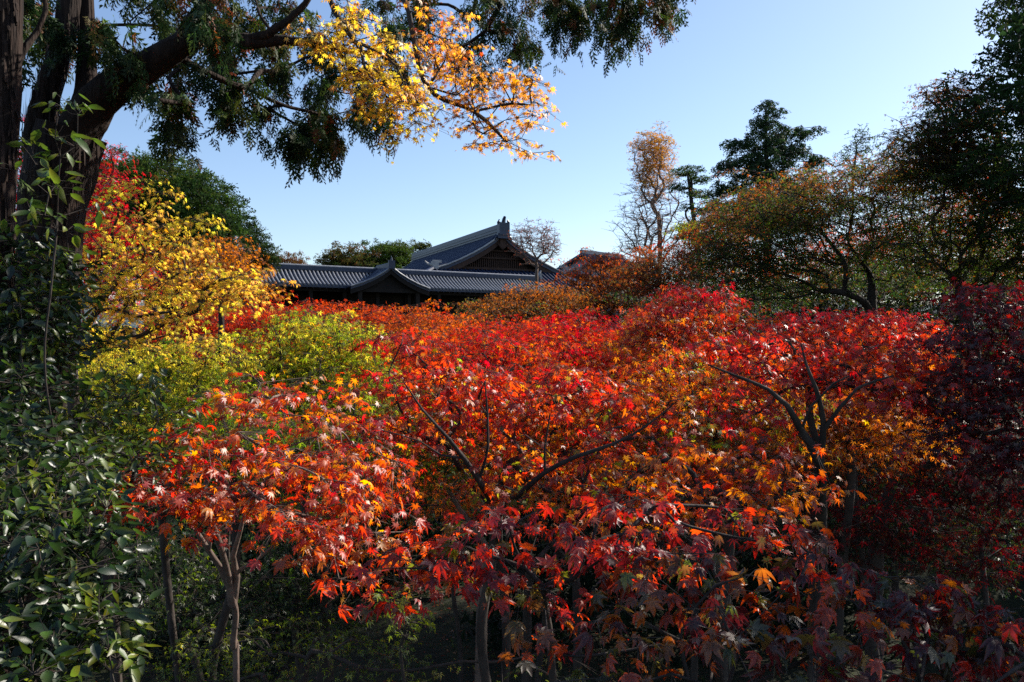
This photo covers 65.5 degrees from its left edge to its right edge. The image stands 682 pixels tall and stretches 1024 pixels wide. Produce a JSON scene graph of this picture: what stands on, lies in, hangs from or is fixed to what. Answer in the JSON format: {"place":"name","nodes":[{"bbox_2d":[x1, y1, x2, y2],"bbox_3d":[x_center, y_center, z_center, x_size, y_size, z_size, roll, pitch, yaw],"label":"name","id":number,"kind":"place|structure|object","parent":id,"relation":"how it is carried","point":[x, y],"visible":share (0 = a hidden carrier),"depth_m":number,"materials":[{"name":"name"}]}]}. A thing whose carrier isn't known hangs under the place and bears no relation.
{"place":"outdoors","nodes":[
{"label":"outdoors","id":0,"kind":"place"},
{"bbox_2d":[402,216,604,333],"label":"temple hall","id":1,"kind":"structure","parent":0,"point":[484,251],"depth_m":75.78,"materials":[{"name":"tile"}]},
{"bbox_2d":[18,0,1022,304],"label":"sky","id":2,"kind":"structure","parent":0,"point":[836,65],"materials":[{"name":"blue"}]},
{"bbox_2d":[76,342,1023,681],"bbox_3d":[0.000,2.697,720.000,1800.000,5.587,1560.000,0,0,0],"label":"ground","id":3,"kind":"structure","parent":0,"point":[440,650],"depth_m":13.57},
{"bbox_2d":[0,0,101,679],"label":"cypress tree","id":4,"kind":"object","parent":3,"relation":"on","point":[19,21],"visible":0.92,"depth_m":4.19,"materials":[{"name":"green plant"}]},
{"bbox_2d":[0,222,139,681],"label":"climbing vine","id":5,"kind":"object","parent":4,"relation":"attached to","point":[24,417],"visible":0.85,"depth_m":3.79,"materials":[{"name":"green plant"}]},
{"bbox_2d":[0,92,112,583],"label":"evergreen sapling","id":6,"kind":"object","parent":3,"relation":"on","point":[47,173],"visible":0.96,"depth_m":3.40,"materials":[{"name":"green plant"}]},
{"bbox_2d":[0,452,166,681],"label":"evergreen shrub","id":7,"kind":"object","parent":3,"relation":"on","point":[43,643],"visible":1,"depth_m":2.32,"materials":[{"name":"green plant"}]},
{"bbox_2d":[15,115,170,420],"bbox_3d":[-6.768,0.879,12.077,3.443,8.500,2.806,0,0,0],"label":"maple tree","id":8,"kind":"object","parent":3,"relation":"on","point":[101,186],"visible":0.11,"depth_m":11.98,"materials":[{"name":"red plant"}]},
{"bbox_2d":[12,332,203,681],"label":"evergreen sapling","id":9,"kind":"object","parent":3,"relation":"on","point":[115,423],"visible":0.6,"depth_m":3.91,"materials":[{"name":"green plant"}]},
{"bbox_2d":[84,143,260,343],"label":"evergreen tree","id":10,"kind":"object","parent":3,"relation":"on","point":[200,195],"visible":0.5,"depth_m":43.68,"materials":[{"name":"green plant"}]},
{"bbox_2d":[61,322,291,681],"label":"maple tree","id":11,"kind":"object","parent":3,"relation":"on","point":[191,367],"visible":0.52,"depth_m":7.23,"materials":[{"name":"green plant"}]},
{"bbox_2d":[67,173,298,681],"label":"maple tree","id":12,"kind":"object","parent":3,"relation":"on","point":[123,313],"visible":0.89,"depth_m":6.39,"materials":[{"name":"yellow plant"}]},
{"bbox_2d":[15,0,421,681],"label":"cypress tree","id":13,"kind":"object","parent":3,"relation":"on","point":[223,44],"visible":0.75,"depth_m":5.11,"materials":[{"name":"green plant"}]},
{"bbox_2d":[152,233,289,538],"bbox_3d":[-5.883,1.577,15.992,2.852,7.408,1.900,0,0,0],"label":"maple tree","id":14,"kind":"object","parent":3,"relation":"on","point":[232,256],"visible":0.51,"depth_m":15.89,"materials":[{"name":"yellow plant"}]},
{"bbox_2d":[80,519,394,681],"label":"green maple","id":15,"kind":"object","parent":3,"relation":"on","point":[192,617],"visible":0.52,"depth_m":7.92,"materials":[{"name":"green plant"}]},
{"bbox_2d":[66,366,419,680],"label":"maple tree","id":16,"kind":"object","parent":3,"relation":"on","point":[228,541],"visible":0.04,"depth_m":10.82,"materials":[{"name":"red plant"}]},
{"bbox_2d":[138,289,355,474],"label":"maple tree","id":17,"kind":"object","parent":3,"relation":"on","point":[244,320],"visible":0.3,"depth_m":21.43,"materials":[{"name":"orange plant"}]},
{"bbox_2d":[61,371,441,681],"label":"maple tree","id":18,"kind":"object","parent":3,"relation":"on","point":[279,522],"visible":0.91,"depth_m":3.99,"materials":[{"name":"red plant"}]},
{"bbox_2d":[226,214,282,310],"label":"conifer tree","id":19,"kind":"object","parent":3,"relation":"on","point":[263,246],"visible":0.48,"depth_m":51.76,"materials":[{"name":"green plant"}]},
{"bbox_2d":[272,250,309,263],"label":"broadleaf tree","id":20,"kind":"object","parent":3,"relation":"on","point":[292,259],"visible":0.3,"depth_m":61.75,"materials":[{"name":"brown plant"}]},
{"bbox_2d":[196,305,410,681],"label":"maple tree","id":21,"kind":"object","parent":3,"relation":"on","point":[307,358],"visible":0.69,"depth_m":8.18,"materials":[{"name":"green plant"}]},
{"bbox_2d":[127,387,511,680],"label":"maple tree","id":22,"kind":"object","parent":3,"relation":"on","point":[222,624],"visible":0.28,"depth_m":6.59,"materials":[{"name":"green plant"}]},
{"bbox_2d":[90,609,569,681],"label":"green maple","id":23,"kind":"object","parent":3,"relation":"on","point":[312,645],"visible":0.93,"depth_m":6.30,"materials":[{"name":"green plant"}]},
{"bbox_2d":[238,299,426,491],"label":"maple tree","id":24,"kind":"object","parent":3,"relation":"on","point":[370,316],"visible":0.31,"depth_m":20.71,"materials":[{"name":"orange plant"}]},
{"bbox_2d":[143,263,549,341],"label":"covered corridor","id":25,"kind":"object","parent":3,"relation":"on","point":[327,283],"visible":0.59,"depth_m":59.18,"materials":[{"name":"tile"}]},
{"bbox_2d":[313,240,383,266],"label":"broadleaf tree","id":26,"kind":"object","parent":3,"relation":"on","point":[333,257],"visible":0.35,"depth_m":127.78,"materials":[{"name":"green plant"}]},
{"bbox_2d":[282,0,452,164],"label":"maple tree","id":27,"kind":"object","parent":3,"relation":"on","point":[377,74],"visible":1,"depth_m":4.93,"materials":[{"name":"yellow plant"}]},
{"bbox_2d":[343,238,415,268],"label":"broadleaf tree","id":28,"kind":"object","parent":3,"relation":"on","point":[398,252],"visible":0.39,"depth_m":132.15,"materials":[{"name":"green plant"}]},
{"bbox_2d":[346,257,429,328],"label":"gabled pavilion","id":29,"kind":"structure","parent":3,"relation":"on","point":[388,279],"depth_m":57.92,"materials":[{"name":"tile"}]},
{"bbox_2d":[167,351,614,681],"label":"maple tree","id":30,"kind":"object","parent":3,"relation":"on","point":[321,676],"visible":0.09,"depth_m":8.33,"materials":[{"name":"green plant"}]},
{"bbox_2d":[366,591,435,681],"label":"green maple","id":31,"kind":"object","parent":3,"relation":"on","point":[403,638],"visible":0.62,"depth_m":5.38,"materials":[{"name":"green plant"}]},
{"bbox_2d":[324,298,507,540],"bbox_3d":[-2.047,2.041,18.666,4.787,6.294,5.392,0,0,0],"label":"maple tree","id":32,"kind":"object","parent":3,"relation":"on","point":[438,320],"visible":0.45,"depth_m":19.50,"materials":[{"name":"red plant"}]},
{"bbox_2d":[406,238,431,262],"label":"broadleaf tree","id":33,"kind":"object","parent":3,"relation":"on","point":[419,246],"visible":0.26,"depth_m":137.58,"materials":[{"name":"green plant"}]},
{"bbox_2d":[394,0,567,163],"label":"maple tree","id":34,"kind":"object","parent":3,"relation":"on","point":[437,57],"visible":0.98,"depth_m":5.25,"materials":[{"name":"orange plant"}]},
{"bbox_2d":[156,353,827,681],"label":"maple tree","id":35,"kind":"object","parent":3,"relation":"on","point":[482,540],"visible":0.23,"depth_m":7.26,"materials":[{"name":"brown plant"}]},
{"bbox_2d":[322,357,663,681],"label":"maple tree","id":36,"kind":"object","parent":3,"relation":"on","point":[457,626],"visible":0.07,"depth_m":10.65,"materials":[{"name":"red plant"}]},
{"bbox_2d":[330,0,695,101],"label":"cypress tree","id":37,"kind":"object","parent":3,"relation":"on","point":[573,17],"visible":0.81,"depth_m":7.03,"materials":[{"name":"green plant"}]},
{"bbox_2d":[353,321,673,681],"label":"maple tree","id":38,"kind":"object","parent":3,"relation":"on","point":[490,349],"visible":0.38,"depth_m":7.39,"materials":[{"name":"red plant"}]},
{"bbox_2d":[437,279,621,443],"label":"maple tree","id":39,"kind":"object","parent":3,"relation":"on","point":[526,308],"visible":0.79,"depth_m":29.39,"materials":[{"name":"orange plant"}]},
{"bbox_2d":[438,308,622,576],"bbox_3d":[0.294,2.224,16.390,4.055,5.897,3.759,0,0,0],"label":"maple tree","id":40,"kind":"object","parent":3,"relation":"on","point":[510,330],"visible":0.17,"depth_m":16.69,"materials":[{"name":"red plant"}]},
{"bbox_2d":[323,327,739,681],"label":"maple tree","id":41,"kind":"object","parent":3,"relation":"on","point":[485,489],"visible":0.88,"depth_m":5.05,"materials":[{"name":"red plant"}]},
{"bbox_2d":[503,218,561,309],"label":"bare tree","id":42,"kind":"object","parent":3,"relation":"on","point":[546,245],"visible":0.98,"depth_m":59.91,"materials":[{"name":"brown plant"}]},
{"bbox_2d":[67,351,1023,679],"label":"thicket","id":43,"kind":"object","parent":3,"relation":"on","point":[587,581],"visible":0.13,"depth_m":13.86,"materials":[{"name":"green plant"}]},
{"bbox_2d":[79,320,1023,478],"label":"undergrowth","id":44,"kind":"object","parent":3,"relation":"on","point":[137,329],"visible":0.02,"depth_m":41.05,"materials":[{"name":"green plant"}]},
{"bbox_2d":[92,472,1021,681],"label":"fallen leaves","id":45,"kind":"object","parent":3,"relation":"on","point":[520,617],"visible":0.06,"depth_m":13.60,"materials":[{"name":"brown plant"}]},
{"bbox_2d":[94,418,1023,681],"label":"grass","id":46,"kind":"structure","parent":3,"relation":"on","point":[495,634],"depth_m":13.32,"materials":[{"name":"plant"}]},
{"bbox_2d":[378,413,745,681],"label":"maple tree","id":47,"kind":"object","parent":3,"relation":"on","point":[527,623],"visible":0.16,"depth_m":9.45,"materials":[{"name":"red plant"}]},
{"bbox_2d":[470,306,672,681],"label":"maple tree","id":48,"kind":"object","parent":3,"relation":"on","point":[585,337],"visible":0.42,"depth_m":9.84,"materials":[{"name":"red plant"}]},
{"bbox_2d":[346,482,838,681],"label":"maple tree","id":49,"kind":"object","parent":3,"relation":"on","point":[433,570],"visible":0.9,"depth_m":2.93,"materials":[{"name":"red plant"}]},
{"bbox_2d":[540,246,652,388],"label":"maple tree","id":50,"kind":"object","parent":3,"relation":"on","point":[597,266],"visible":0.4,"depth_m":35.13,"materials":[{"name":"orange plant"}]},
{"bbox_2d":[557,250,652,334],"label":"tiled outbuilding","id":51,"kind":"structure","parent":3,"relation":"on","point":[582,255],"depth_m":98.44,"materials":[{"name":"tile"}]},
{"bbox_2d":[370,417,906,676],"bbox_3d":[1.223,2.998,9.720,5.984,4.739,4.215,0,0,-29],"label":"maple tree","id":52,"kind":"object","parent":3,"relation":"on","point":[575,592],"visible":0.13,"depth_m":8.95,"materials":[{"name":"brown plant"}]},
{"bbox_2d":[601,156,695,321],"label":"bare tree","id":53,"kind":"object","parent":3,"relation":"on","point":[648,226],"visible":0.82,"depth_m":53.68,"materials":[{"name":"brown plant"}]},
{"bbox_2d":[626,121,681,289],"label":"tall tree","id":54,"kind":"object","parent":3,"relation":"on","point":[658,153],"visible":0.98,"depth_m":54.59,"materials":[{"name":"orange plant"}]},
{"bbox_2d":[583,207,770,415],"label":"maple tree","id":55,"kind":"object","parent":3,"relation":"on","point":[653,275],"visible":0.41,"depth_m":29.27,"materials":[{"name":"orange plant"}]},
{"bbox_2d":[663,219,705,352],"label":"maple tree","id":56,"kind":"object","parent":3,"relation":"on","point":[680,228],"visible":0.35,"depth_m":33.80,"materials":[{"name":"orange plant"}]},
{"bbox_2d":[590,280,786,680],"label":"maple tree","id":57,"kind":"object","parent":3,"relation":"on","point":[679,316],"visible":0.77,"depth_m":8.64,"materials":[{"name":"red plant"}]},
{"bbox_2d":[666,164,715,336],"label":"pine tree","id":58,"kind":"object","parent":3,"relation":"on","point":[690,180],"visible":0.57,"depth_m":43.87,"materials":[{"name":"green plant"}]},
{"bbox_2d":[498,521,909,681],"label":"maple tree","id":59,"kind":"object","parent":3,"relation":"on","point":[818,642],"visible":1,"depth_m":2.31,"materials":[{"name":"red plant"}]},
{"bbox_2d":[566,426,866,681],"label":"maple tree","id":60,"kind":"object","parent":3,"relation":"on","point":[737,497],"visible":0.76,"depth_m":4.07,"materials":[{"name":"orange plant"}]},
{"bbox_2d":[583,333,868,677],"bbox_3d":[1.855,2.684,7.542,2.470,5.524,1.732,0,0,0],"label":"maple tree","id":61,"kind":"object","parent":3,"relation":"on","point":[682,389],"visible":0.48,"depth_m":7.39,"materials":[{"name":"orange plant"}]},
{"bbox_2d":[698,99,850,334],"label":"cedar tree","id":62,"kind":"object","parent":3,"relation":"on","point":[774,142],"visible":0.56,"depth_m":41.49,"materials":[{"name":"green plant"}]},
{"bbox_2d":[574,345,995,681],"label":"maple tree","id":63,"kind":"object","parent":3,"relation":"on","point":[680,633],"visible":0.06,"depth_m":11.34,"materials":[{"name":"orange plant"}]},
{"bbox_2d":[604,372,978,681],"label":"maple tree","id":64,"kind":"object","parent":3,"relation":"on","point":[813,597],"visible":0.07,"depth_m":9.55,"materials":[{"name":"brown plant"}]},
{"bbox_2d":[594,228,1023,359],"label":"maple tree","id":65,"kind":"object","parent":3,"relation":"on","point":[913,301],"visible":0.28,"depth_m":22.23,"materials":[{"name":"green plant"}]},
{"bbox_2d":[617,451,1023,681],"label":"green maple","id":66,"kind":"object","parent":3,"relation":"on","point":[894,570],"visible":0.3,"depth_m":10.71,"materials":[{"name":"green plant"}]},
{"bbox_2d":[673,323,981,681],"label":"maple tree","id":67,"kind":"object","parent":3,"relation":"on","point":[803,368],"visible":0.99,"depth_m":5.33,"materials":[{"name":"red plant"}]},
{"bbox_2d":[669,143,1003,466],"bbox_3d":[7.331,-0.768,18.808,7.303,7.690,5.521,0,0,0],"label":"maple tree","id":68,"kind":"object","parent":3,"relation":"on","point":[813,218],"visible":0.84,"depth_m":18.60,"materials":[{"name":"green plant"}]},
{"bbox_2d":[720,304,978,679],"bbox_3d":[3.551,2.385,8.554,2.898,5.589,1.976,0,0,0],"label":"maple tree","id":69,"kind":"object","parent":3,"relation":"on","point":[896,333],"visible":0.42,"depth_m":8.37,"materials":[{"name":"red plant"}]},
{"bbox_2d":[821,123,880,316],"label":"pine tree","id":70,"kind":"object","parent":3,"relation":"on","point":[861,141],"visible":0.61,"depth_m":33.93,"materials":[{"name":"bark"},{"name":"leaf"}]},
{"bbox_2d":[726,358,976,681],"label":"maple tree","id":71,"kind":"object","parent":3,"relation":"on","point":[849,430],"visible":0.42,"depth_m":7.75,"materials":[{"name":"orange plant"}]},
{"bbox_2d":[707,193,1023,348],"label":"maple tree","id":72,"kind":"object","parent":3,"relation":"on","point":[843,252],"visible":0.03,"depth_m":26.75,"materials":[{"name":"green plant"}]},
{"bbox_2d":[713,328,1022,681],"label":"maple tree","id":73,"kind":"object","parent":3,"relation":"on","point":[876,562],"visible":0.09,"depth_m":8.93,"materials":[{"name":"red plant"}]},
{"bbox_2d":[761,358,1023,681],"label":"maple tree","id":74,"kind":"object","parent":3,"relation":"on","point":[879,534],"visible":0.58,"depth_m":8.21,"materials":[{"name":"red plant"}]},
{"bbox_2d":[804,561,1023,681],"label":"maple tree","id":75,"kind":"object","parent":3,"relation":"on","point":[999,639],"visible":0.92,"depth_m":2.29,"materials":[{"name":"red plant"}]},
{"bbox_2d":[852,127,1023,471],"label":"maple tree","id":76,"kind":"object","parent":3,"relation":"on","point":[968,244],"visible":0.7,"depth_m":16.74,"materials":[{"name":"green plant"}]},
{"bbox_2d":[858,74,1022,217],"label":"broadleaf tree","id":77,"kind":"object","parent":3,"relation":"on","point":[921,128],"visible":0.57,"depth_m":16.78,"materials":[{"name":"green plant"}]},
{"bbox_2d":[871,276,1023,513],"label":"maple tree","id":78,"kind":"object","parent":3,"relation":"on","point":[983,370],"visible":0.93,"depth_m":5.38,"materials":[{"name":"red plant"}]},
{"bbox_2d":[915,0,1023,286],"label":"evergreen tree","id":79,"kind":"object","parent":3,"relation":"on","point":[994,90],"visible":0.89,"depth_m":15.36,"materials":[{"name":"green plant"}]},
{"bbox_2d":[988,0,1023,58],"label":"evergreen tree","id":80,"kind":"object","parent":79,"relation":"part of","point":[1017,26],"visible":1,"depth_m":9.57,"materials":[{"name":"green plant"}]},
{"bbox_2d":[80,285,1023,337],"bbox_3d":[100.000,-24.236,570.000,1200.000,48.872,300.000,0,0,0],"label":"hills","id":81,"kind":"structure","parent":0,"point":[131,324],"depth_m":480.65,"materials":[{"name":"plant"}]}
]}

